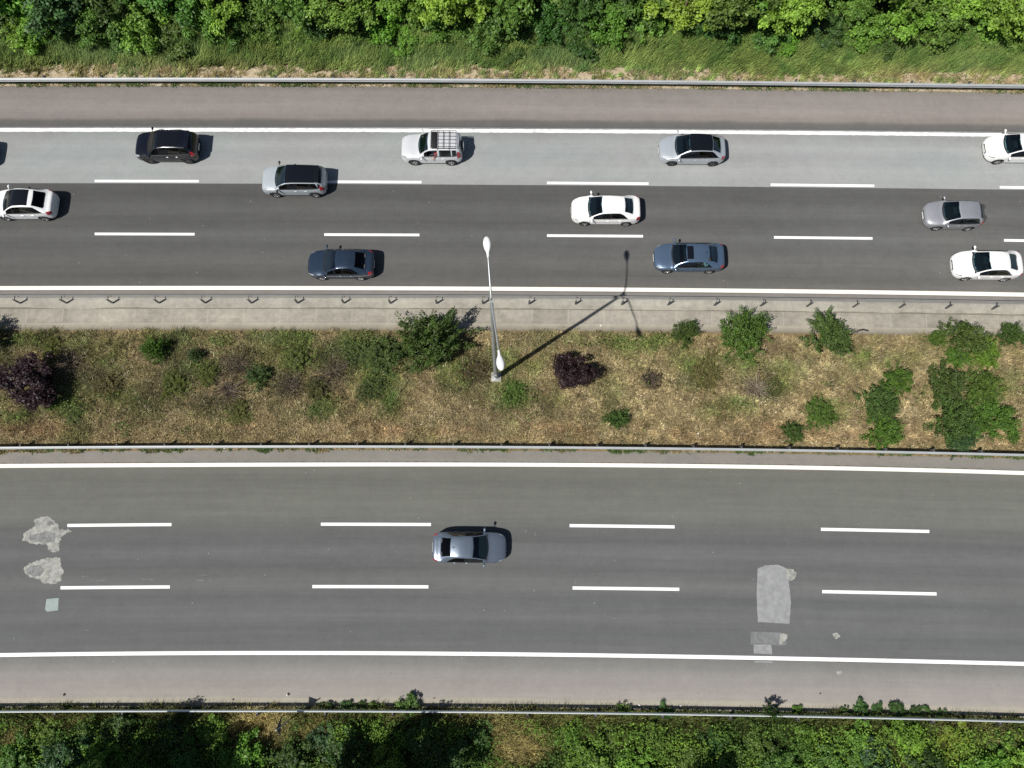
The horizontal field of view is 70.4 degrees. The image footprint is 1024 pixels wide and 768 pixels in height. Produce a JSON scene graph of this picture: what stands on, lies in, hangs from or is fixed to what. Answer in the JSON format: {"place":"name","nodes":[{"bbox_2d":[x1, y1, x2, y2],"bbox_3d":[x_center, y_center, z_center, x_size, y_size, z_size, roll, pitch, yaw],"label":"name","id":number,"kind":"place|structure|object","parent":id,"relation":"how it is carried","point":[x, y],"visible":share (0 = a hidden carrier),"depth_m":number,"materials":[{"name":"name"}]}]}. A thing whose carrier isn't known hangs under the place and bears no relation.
{"place":"outdoors","nodes":[
{"label":"outdoors","id":0,"kind":"place"},
{"bbox_2d":[1,0,982,29],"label":"thicket floor","id":1,"kind":"structure","parent":0,"point":[885,4],"depth_m":51.57,"materials":[{"name":"green plant"}]},
{"bbox_2d":[20,0,85,38],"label":"tree","id":2,"kind":"object","parent":1,"relation":"on","point":[61,12],"visible":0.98,"depth_m":47.44,"materials":[{"name":"green plant"}]},
{"bbox_2d":[72,4,125,50],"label":"bush","id":3,"kind":"object","parent":1,"relation":"on","point":[90,29],"visible":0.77,"depth_m":48.77,"materials":[{"name":"green plant"}]},
{"bbox_2d":[79,0,132,23],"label":"tree","id":4,"kind":"object","parent":1,"relation":"on","point":[102,13],"visible":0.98,"depth_m":47.75,"materials":[{"name":"green plant"}]},
{"bbox_2d":[112,0,171,55],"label":"bush","id":5,"kind":"object","parent":1,"relation":"on","point":[138,19],"visible":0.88,"depth_m":48.89,"materials":[{"name":"green plant"}]},
{"bbox_2d":[117,0,197,29],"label":"tree","id":6,"kind":"object","parent":1,"relation":"on","point":[179,14],"visible":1,"depth_m":48.05,"materials":[{"name":"green plant"}]},
{"bbox_2d":[151,15,201,64],"bbox_3d":[-22.932,-23.901,49.873,4.224,1.718,3.855,-16,78,-4],"label":"bush","id":7,"kind":"object","parent":1,"relation":"on","point":[173,28],"visible":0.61,"depth_m":49.54,"materials":[{"name":"green plant"}]},
{"bbox_2d":[174,0,227,46],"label":"bush","id":8,"kind":"object","parent":1,"relation":"on","point":[199,18],"visible":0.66,"depth_m":48.85,"materials":[{"name":"green plant"}]},
{"bbox_2d":[199,0,243,35],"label":"tree","id":9,"kind":"object","parent":1,"relation":"on","point":[228,9],"visible":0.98,"depth_m":48.27,"materials":[{"name":"green plant"}]},
{"bbox_2d":[239,0,281,44],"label":"bush","id":10,"kind":"object","parent":1,"relation":"on","point":[258,11],"visible":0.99,"depth_m":49.27,"materials":[{"name":"green plant"}]},
{"bbox_2d":[262,0,313,29],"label":"tree","id":11,"kind":"object","parent":1,"relation":"on","point":[293,10],"visible":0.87,"depth_m":47.63,"materials":[{"name":"green plant"}]},
{"bbox_2d":[296,0,378,34],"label":"tree","id":12,"kind":"object","parent":1,"relation":"on","point":[342,14],"visible":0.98,"depth_m":47.87,"materials":[{"name":"green plant"}]},
{"bbox_2d":[359,1,410,47],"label":"bush","id":13,"kind":"object","parent":1,"relation":"on","point":[382,31],"visible":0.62,"depth_m":49.30,"materials":[{"name":"green plant"}]},
{"bbox_2d":[359,0,425,27],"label":"tree","id":14,"kind":"object","parent":1,"relation":"on","point":[412,13],"visible":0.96,"depth_m":48.40,"materials":[{"name":"green plant"}]},
{"bbox_2d":[390,18,426,58],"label":"bush","id":15,"kind":"object","parent":1,"relation":"on","point":[411,40],"visible":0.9,"depth_m":49.88,"materials":[{"name":"green plant"}]},
{"bbox_2d":[419,0,473,45],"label":"bush","id":16,"kind":"object","parent":1,"relation":"on","point":[460,26],"visible":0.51,"depth_m":49.43,"materials":[{"name":"green plant"}]},
{"bbox_2d":[418,0,493,25],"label":"tree","id":17,"kind":"object","parent":1,"relation":"on","point":[449,12],"visible":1,"depth_m":47.91,"materials":[{"name":"green plant"}]},
{"bbox_2d":[466,2,526,57],"bbox_3d":[-1.368,-24.568,49.678,4.283,2.755,3.948,-41,81,-9],"label":"bush","id":18,"kind":"object","parent":1,"relation":"on","point":[491,25],"visible":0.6,"depth_m":49.22,"materials":[{"name":"green plant"}]},
{"bbox_2d":[2,0,1014,51],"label":"undergrowth","id":19,"kind":"object","parent":1,"relation":"on","point":[450,40],"visible":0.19,"depth_m":50.00,"materials":[{"name":"green plant"}]},
{"bbox_2d":[0,16,1023,84],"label":"tall grass","id":20,"kind":"structure","parent":1,"relation":"on","point":[813,60],"depth_m":50.13,"materials":[{"name":"green plant"}]},
{"bbox_2d":[489,0,538,34],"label":"tree","id":21,"kind":"object","parent":1,"relation":"on","point":[511,16],"visible":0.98,"depth_m":47.95,"materials":[{"name":"green plant"}]},
{"bbox_2d":[518,0,573,45],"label":"bush","id":22,"kind":"object","parent":1,"relation":"on","point":[549,16],"visible":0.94,"depth_m":49.43,"materials":[{"name":"green plant"}]},
{"bbox_2d":[551,15,600,61],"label":"bush","id":23,"kind":"object","parent":1,"relation":"on","point":[579,48],"visible":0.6,"depth_m":49.65,"materials":[{"name":"green plant"}]},
{"bbox_2d":[559,0,607,28],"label":"tree","id":24,"kind":"object","parent":1,"relation":"on","point":[582,10],"visible":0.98,"depth_m":48.11,"materials":[{"name":"green plant"}]},
{"bbox_2d":[581,0,630,53],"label":"bush","id":25,"kind":"object","parent":1,"relation":"on","point":[613,22],"visible":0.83,"depth_m":48.96,"materials":[{"name":"green plant"}]},
{"bbox_2d":[594,0,667,31],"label":"tree","id":26,"kind":"object","parent":1,"relation":"on","point":[630,9],"visible":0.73,"depth_m":48.41,"materials":[{"name":"green plant"}]},
{"bbox_2d":[640,0,718,32],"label":"tree","id":27,"kind":"object","parent":1,"relation":"on","point":[682,13],"visible":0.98,"depth_m":48.13,"materials":[{"name":"green plant"}]},
{"bbox_2d":[680,0,742,46],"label":"bush","id":28,"kind":"object","parent":1,"relation":"on","point":[734,37],"visible":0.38,"depth_m":49.32,"materials":[{"name":"green plant"}]},
{"bbox_2d":[703,0,781,30],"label":"tree","id":29,"kind":"object","parent":1,"relation":"on","point":[744,11],"visible":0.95,"depth_m":47.18,"materials":[{"name":"green plant"}]},
{"bbox_2d":[748,10,800,54],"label":"bush","id":30,"kind":"object","parent":1,"relation":"on","point":[762,40],"visible":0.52,"depth_m":49.57,"materials":[{"name":"green plant"}]},
{"bbox_2d":[756,0,830,35],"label":"tree","id":31,"kind":"object","parent":1,"relation":"on","point":[793,12],"visible":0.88,"depth_m":47.46,"materials":[{"name":"green plant"}]},
{"bbox_2d":[799,9,846,51],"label":"bush","id":32,"kind":"object","parent":1,"relation":"on","point":[831,26],"visible":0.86,"depth_m":49.73,"materials":[{"name":"green plant"}]},
{"bbox_2d":[829,0,878,35],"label":"tree","id":33,"kind":"object","parent":1,"relation":"on","point":[853,10],"visible":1,"depth_m":48.86,"materials":[{"name":"green plant"}]},
{"bbox_2d":[846,7,899,52],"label":"bush","id":34,"kind":"object","parent":1,"relation":"on","point":[877,28],"visible":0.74,"depth_m":49.51,"materials":[{"name":"green plant"}]},
{"bbox_2d":[886,0,945,43],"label":"tree","id":35,"kind":"object","parent":1,"relation":"on","point":[901,16],"visible":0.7,"depth_m":48.31,"materials":[{"name":"green plant"}]},
{"bbox_2d":[913,0,970,54],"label":"bush","id":36,"kind":"object","parent":1,"relation":"on","point":[945,33],"visible":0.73,"depth_m":48.80,"materials":[{"name":"green plant"}]},
{"bbox_2d":[930,0,999,21],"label":"tree","id":37,"kind":"object","parent":1,"relation":"on","point":[973,9],"visible":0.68,"depth_m":48.49,"materials":[{"name":"green plant"}]},
{"bbox_2d":[983,0,1023,38],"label":"tree","id":38,"kind":"object","parent":1,"relation":"on","point":[1012,12],"visible":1,"depth_m":47.91,"materials":[{"name":"green plant"}]},
{"bbox_2d":[0,462,1023,665],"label":"carriageway","id":39,"kind":"structure","parent":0,"point":[866,564],"depth_m":43.03,"materials":[{"name":"grey asphalt"}]},
{"bbox_2d":[432,528,506,566],"bbox_3d":[-2.485,9.564,42.478,4.360,1.484,2.261,0,77,0],"label":"car","id":40,"kind":"object","parent":39,"relation":"on","point":[468,547],"visible":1,"depth_m":42.07,"materials":[{"name":"silver metal"}]},
{"bbox_2d":[0,183,1023,297],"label":"carriageway","id":41,"kind":"structure","parent":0,"point":[411,237],"depth_m":47.55,"materials":[{"name":"grey asphalt"}]},
{"bbox_2d":[0,184,59,220],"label":"car","id":42,"kind":"object","parent":41,"relation":"on","point":[25,203],"visible":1,"depth_m":46.58,"materials":[{"name":"white paint"}]},
{"bbox_2d":[262,161,327,197],"bbox_3d":[-14.292,-13.393,47.498,4.243,1.606,2.300,0,77,0],"label":"car","id":43,"kind":"object","parent":41,"relation":"on","point":[279,180],"visible":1,"depth_m":46.98,"materials":[{"name":"silver paint"}]},
{"bbox_2d":[308,245,375,280],"bbox_3d":[-10.937,-7.707,46.317,4.290,1.460,2.291,0,77,0],"label":"car","id":44,"kind":"object","parent":41,"relation":"on","point":[357,264],"visible":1,"depth_m":45.92,"materials":[{"name":"blue paint"}]},
{"bbox_2d":[571,191,639,225],"bbox_3d":[6.113,-11.408,47.278,4.520,1.460,2.261,0,77,0],"label":"car","id":45,"kind":"object","parent":41,"relation":"on","point":[623,210],"visible":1,"depth_m":46.87,"materials":[{"name":"white paint"}]},
{"bbox_2d":[653,238,724,273],"bbox_3d":[11.372,-8.180,46.580,4.507,1.479,2.271,0,77,0],"label":"car","id":46,"kind":"object","parent":41,"relation":"on","point":[669,257],"visible":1,"depth_m":46.19,"materials":[{"name":"blue paint"}]},
{"bbox_2d":[921,196,986,230],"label":"car","id":47,"kind":"object","parent":41,"relation":"on","point":[965,215],"visible":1,"depth_m":46.99,"materials":[{"name":"grey metal"}]},
{"bbox_2d":[950,246,1022,281],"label":"car","id":48,"kind":"object","parent":41,"relation":"on","point":[1000,265],"visible":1,"depth_m":46.27,"materials":[{"name":"white paint"}]},
{"bbox_2d":[0,127,1023,189],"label":"slow lane","id":49,"kind":"structure","parent":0,"point":[752,158],"depth_m":48.83,"materials":[{"name":"grey asphalt"}]},
{"bbox_2d":[135,127,200,163],"bbox_3d":[-22.854,-15.786,47.930,4.179,1.688,2.320,0,77,0],"label":"car","id":50,"kind":"object","parent":49,"relation":"on","point":[168,145],"visible":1,"depth_m":47.45,"materials":[{"name":"black paint"}]},
{"bbox_2d":[401,129,463,165],"bbox_3d":[-5.270,-15.696,47.978,4.201,1.812,2.263,0,77,0],"label":"car","id":51,"kind":"object","parent":49,"relation":"on","point":[448,147],"visible":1,"depth_m":47.59,"materials":[{"name":"white metal"}]},
{"bbox_2d":[658,130,725,165],"bbox_3d":[11.983,-15.684,48.220,4.384,1.585,2.300,0,77,0],"label":"car","id":52,"kind":"object","parent":49,"relation":"on","point":[696,148],"visible":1,"depth_m":47.84,"materials":[{"name":"silver metal"}]},
{"bbox_2d":[982,129,1023,164],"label":"car","id":53,"kind":"object","parent":49,"relation":"on","point":[1003,148],"visible":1,"depth_m":48.24,"materials":[{"name":"white paint"}]},
{"bbox_2d":[0,655,1023,717],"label":"hard shoulder","id":54,"kind":"object","parent":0,"point":[464,681],"visible":0.99,"depth_m":41.56},
{"bbox_2d":[0,86,1023,131],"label":"hard shoulder","id":55,"kind":"object","parent":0,"point":[304,106],"visible":1,"depth_m":49.66},
{"bbox_2d":[0,82,1023,459],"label":"verge weeds","id":56,"kind":"object","parent":55,"relation":"on","point":[444,84],"visible":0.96,"depth_m":49.85,"materials":[{"name":"green plant"}]},
{"bbox_2d":[0,324,1023,457],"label":"median","id":57,"kind":"object","parent":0,"point":[275,422],"visible":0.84,"depth_m":45.16,"materials":[{"name":"plant"}]},
{"bbox_2d":[0,350,61,412],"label":"bush","id":58,"kind":"object","parent":57,"relation":"on","point":[23,374],"visible":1,"depth_m":43.63,"materials":[{"name":"purple plant"}]},
{"bbox_2d":[362,333,401,379],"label":"bush","id":59,"kind":"object","parent":57,"relation":"on","point":[380,353],"visible":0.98,"depth_m":45.10,"materials":[{"name":"green plant"}]},
{"bbox_2d":[389,306,484,374],"bbox_3d":[-4.608,-2.668,44.361,5.764,3.348,4.138,2,77,0],"label":"bush","id":60,"kind":"object","parent":57,"relation":"on","point":[422,335],"visible":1,"depth_m":44.19,"materials":[{"name":"green plant"}]},
{"bbox_2d":[483,236,504,381],"bbox_3d":[-0.916,-1.778,38.011,0.677,15.346,5.991,-4,77,-1],"label":"street lamp","id":61,"kind":"object","parent":57,"relation":"on","point":[498,362],"visible":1,"depth_m":31.25,"materials":[{"name":"metal"}]},
{"bbox_2d":[0,322,1023,336],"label":"channel lip","id":62,"kind":"object","parent":57,"relation":"on","point":[473,326],"visible":0.77,"depth_m":46.16,"materials":[{"name":"grey concrete"}]},
{"bbox_2d":[0,442,1023,455],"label":"guardrail","id":63,"kind":"object","parent":57,"relation":"on","point":[309,445],"visible":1,"depth_m":43.81,"materials":[{"name":"metal"}]},
{"bbox_2d":[0,329,1023,438],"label":"ground weeds","id":64,"kind":"object","parent":57,"relation":"on","point":[616,340],"visible":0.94,"depth_m":45.20,"materials":[{"name":"green plant"}]},
{"bbox_2d":[551,351,602,390],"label":"bush","id":65,"kind":"object","parent":57,"relation":"on","point":[573,376],"visible":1,"depth_m":44.17,"materials":[{"name":"purple plant"}]},
{"bbox_2d":[685,348,722,394],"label":"bush","id":66,"kind":"object","parent":57,"relation":"on","point":[700,370],"visible":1,"depth_m":45.34,"materials":[{"name":"green plant"}]},
{"bbox_2d":[717,306,772,365],"bbox_3d":[14.542,-3.212,45.086,3.540,2.407,3.918,21,78,4],"label":"bush","id":67,"kind":"object","parent":57,"relation":"on","point":[746,327],"visible":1,"depth_m":45.16,"materials":[{"name":"green plant"}]},
{"bbox_2d":[801,395,838,431],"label":"bush","id":68,"kind":"object","parent":57,"relation":"on","point":[822,416],"visible":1,"depth_m":44.66,"materials":[{"name":"green plant"}]},
{"bbox_2d":[797,305,855,356],"bbox_3d":[19.622,-3.132,45.273,3.324,2.072,3.636,-17,78,-4],"label":"bush","id":69,"kind":"object","parent":57,"relation":"on","point":[828,325],"visible":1,"depth_m":45.27,"materials":[{"name":"green plant"}]},
{"bbox_2d":[853,383,902,430],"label":"bush","id":70,"kind":"object","parent":57,"relation":"on","point":[889,407],"visible":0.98,"depth_m":44.46,"materials":[{"name":"green plant"}]},
{"bbox_2d":[858,407,907,450],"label":"bush","id":71,"kind":"object","parent":57,"relation":"on","point":[889,432],"visible":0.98,"depth_m":44.22,"materials":[{"name":"green plant"}]},
{"bbox_2d":[877,361,913,397],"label":"bush","id":72,"kind":"object","parent":57,"relation":"on","point":[898,383],"visible":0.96,"depth_m":44.92,"materials":[{"name":"green plant"}]},
{"bbox_2d":[926,357,970,415],"bbox_3d":[26.882,0.095,44.941,2.610,1.382,3.552,27,79,6],"label":"bush","id":73,"kind":"object","parent":57,"relation":"on","point":[953,383],"visible":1,"depth_m":44.88,"materials":[{"name":"green plant"}]},
{"bbox_2d":[923,389,983,445],"bbox_3d":[27.128,2.022,44.425,3.586,1.553,3.718,26,78,5],"label":"bush","id":74,"kind":"object","parent":57,"relation":"on","point":[952,422],"visible":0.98,"depth_m":44.24,"materials":[{"name":"green plant"}]},
{"bbox_2d":[937,316,996,361],"bbox_3d":[28.448,-2.876,45.416,3.642,1.798,2.539,28,79,6],"label":"bush","id":75,"kind":"object","parent":57,"relation":"on","point":[976,340],"visible":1,"depth_m":45.35,"materials":[{"name":"green plant"}]},
{"bbox_2d":[962,366,1009,404],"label":"bush","id":76,"kind":"object","parent":57,"relation":"on","point":[989,392],"visible":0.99,"depth_m":44.90,"materials":[{"name":"green plant"}]},
{"bbox_2d":[963,390,1023,441],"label":"bush","id":77,"kind":"object","parent":57,"relation":"on","point":[1002,415],"visible":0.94,"depth_m":44.34,"materials":[{"name":"green plant"}]},
{"bbox_2d":[0,450,1023,469],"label":"median shoulder","id":78,"kind":"object","parent":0,"point":[493,456],"visible":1,"depth_m":44.41},
{"bbox_2d":[0,298,1023,315],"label":"concrete apron","id":79,"kind":"object","parent":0,"point":[534,304],"visible":0.96,"depth_m":46.55,"materials":[{"name":"grey concrete"}]},
{"bbox_2d":[0,309,1023,329],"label":"drain channel","id":80,"kind":"object","parent":79,"relation":"on","point":[462,316],"visible":0.89,"depth_m":46.38,"materials":[{"name":"grey concrete"}]},
{"bbox_2d":[0,294,1023,309],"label":"guardrail","id":81,"kind":"object","parent":79,"relation":"on","point":[394,295],"visible":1,"depth_m":46.04,"materials":[{"name":"metal"}]},
{"bbox_2d":[0,56,1023,92],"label":"top verge","id":82,"kind":"structure","parent":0,"point":[250,73],"depth_m":50.19,"materials":[{"name":"green plant"}]},
{"bbox_2d":[0,75,1023,88],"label":"guardrail","id":83,"kind":"object","parent":82,"relation":"on","point":[506,80],"visible":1,"depth_m":49.38,"materials":[{"name":"metal"}]},
{"bbox_2d":[0,60,1023,91],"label":"straw","id":84,"kind":"object","parent":82,"relation":"on","point":[500,74],"visible":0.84,"depth_m":50.18,"materials":[{"name":"beige plant"}]},
{"bbox_2d":[0,291,1023,303],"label":"kerbside asphalt","id":85,"kind":"structure","parent":0,"point":[550,293],"depth_m":46.72,"materials":[{"name":"grey asphalt"}]},
{"bbox_2d":[0,698,1023,767],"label":"bottom verge","id":86,"kind":"structure","parent":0,"point":[719,712],"depth_m":41.19,"materials":[{"name":"green plant"}]},
{"bbox_2d":[0,731,34,767],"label":"bush","id":87,"kind":"object","parent":86,"relation":"on","point":[13,758],"visible":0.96,"depth_m":39.52,"materials":[{"name":"green plant"}]},
{"bbox_2d":[33,735,91,767],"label":"bush","id":88,"kind":"object","parent":86,"relation":"on","point":[56,757],"visible":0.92,"depth_m":39.41,"materials":[{"name":"green plant"}]},
{"bbox_2d":[65,738,122,767],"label":"bush","id":89,"kind":"object","parent":86,"relation":"on","point":[92,753],"visible":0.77,"depth_m":39.54,"materials":[{"name":"green plant"}]},
{"bbox_2d":[93,712,145,757],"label":"bush","id":90,"kind":"object","parent":86,"relation":"on","point":[117,720],"visible":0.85,"depth_m":40.16,"materials":[{"name":"green plant"}]},
{"bbox_2d":[196,713,229,754],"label":"bush","id":91,"kind":"object","parent":86,"relation":"on","point":[214,721],"visible":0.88,"depth_m":40.19,"materials":[{"name":"green plant"}]},
{"bbox_2d":[213,726,265,767],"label":"bush","id":92,"kind":"object","parent":86,"relation":"on","point":[239,759],"visible":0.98,"depth_m":39.62,"materials":[{"name":"green plant"}]},
{"bbox_2d":[266,739,313,767],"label":"bush","id":93,"kind":"object","parent":86,"relation":"on","point":[287,754],"visible":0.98,"depth_m":39.76,"materials":[{"name":"green plant"}]},
{"bbox_2d":[321,721,368,767],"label":"bush","id":94,"kind":"object","parent":86,"relation":"on","point":[344,751],"visible":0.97,"depth_m":39.77,"materials":[{"name":"green plant"}]},
{"bbox_2d":[404,716,447,763],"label":"bush","id":95,"kind":"object","parent":86,"relation":"on","point":[428,741],"visible":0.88,"depth_m":39.98,"materials":[{"name":"green plant"}]},
{"bbox_2d":[428,735,471,767],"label":"bush","id":96,"kind":"object","parent":86,"relation":"on","point":[453,756],"visible":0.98,"depth_m":39.69,"materials":[{"name":"green plant"}]},
{"bbox_2d":[461,717,493,763],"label":"bush","id":97,"kind":"object","parent":86,"relation":"on","point":[482,742],"visible":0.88,"depth_m":40.25,"materials":[{"name":"green plant"}]},
{"bbox_2d":[0,716,1023,767],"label":"bushes","id":98,"kind":"object","parent":86,"relation":"on","point":[402,738],"visible":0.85,"depth_m":40.06,"materials":[{"name":"green plant"}]},
{"bbox_2d":[0,710,1023,725],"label":"guardrail","id":99,"kind":"object","parent":86,"relation":"on","point":[863,718],"visible":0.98,"depth_m":40.55,"materials":[{"name":"metal"}]},
{"bbox_2d":[562,735,612,767],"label":"bush","id":100,"kind":"object","parent":86,"relation":"on","point":[603,761],"visible":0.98,"depth_m":39.72,"materials":[{"name":"green plant"}]},
{"bbox_2d":[668,738,712,767],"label":"bush","id":101,"kind":"object","parent":86,"relation":"on","point":[693,759],"visible":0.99,"depth_m":39.84,"materials":[{"name":"green plant"}]},
{"bbox_2d":[739,721,776,762],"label":"bush","id":102,"kind":"object","parent":86,"relation":"on","point":[758,744],"visible":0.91,"depth_m":40.28,"materials":[{"name":"green plant"}]},
{"bbox_2d":[803,742,863,767],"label":"bush","id":103,"kind":"object","parent":86,"relation":"on","point":[830,760],"visible":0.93,"depth_m":39.86,"materials":[{"name":"green plant"}]},
{"bbox_2d":[831,715,873,767],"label":"bush","id":104,"kind":"object","parent":86,"relation":"on","point":[858,739],"visible":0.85,"depth_m":40.24,"materials":[{"name":"green plant"}]},
{"bbox_2d":[886,717,928,767],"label":"bush","id":105,"kind":"object","parent":86,"relation":"on","point":[918,748],"visible":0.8,"depth_m":40.43,"materials":[{"name":"green plant"}]},
{"bbox_2d":[933,717,978,762],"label":"bush","id":106,"kind":"object","parent":86,"relation":"on","point":[950,738],"visible":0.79,"depth_m":40.52,"materials":[{"name":"green plant"}]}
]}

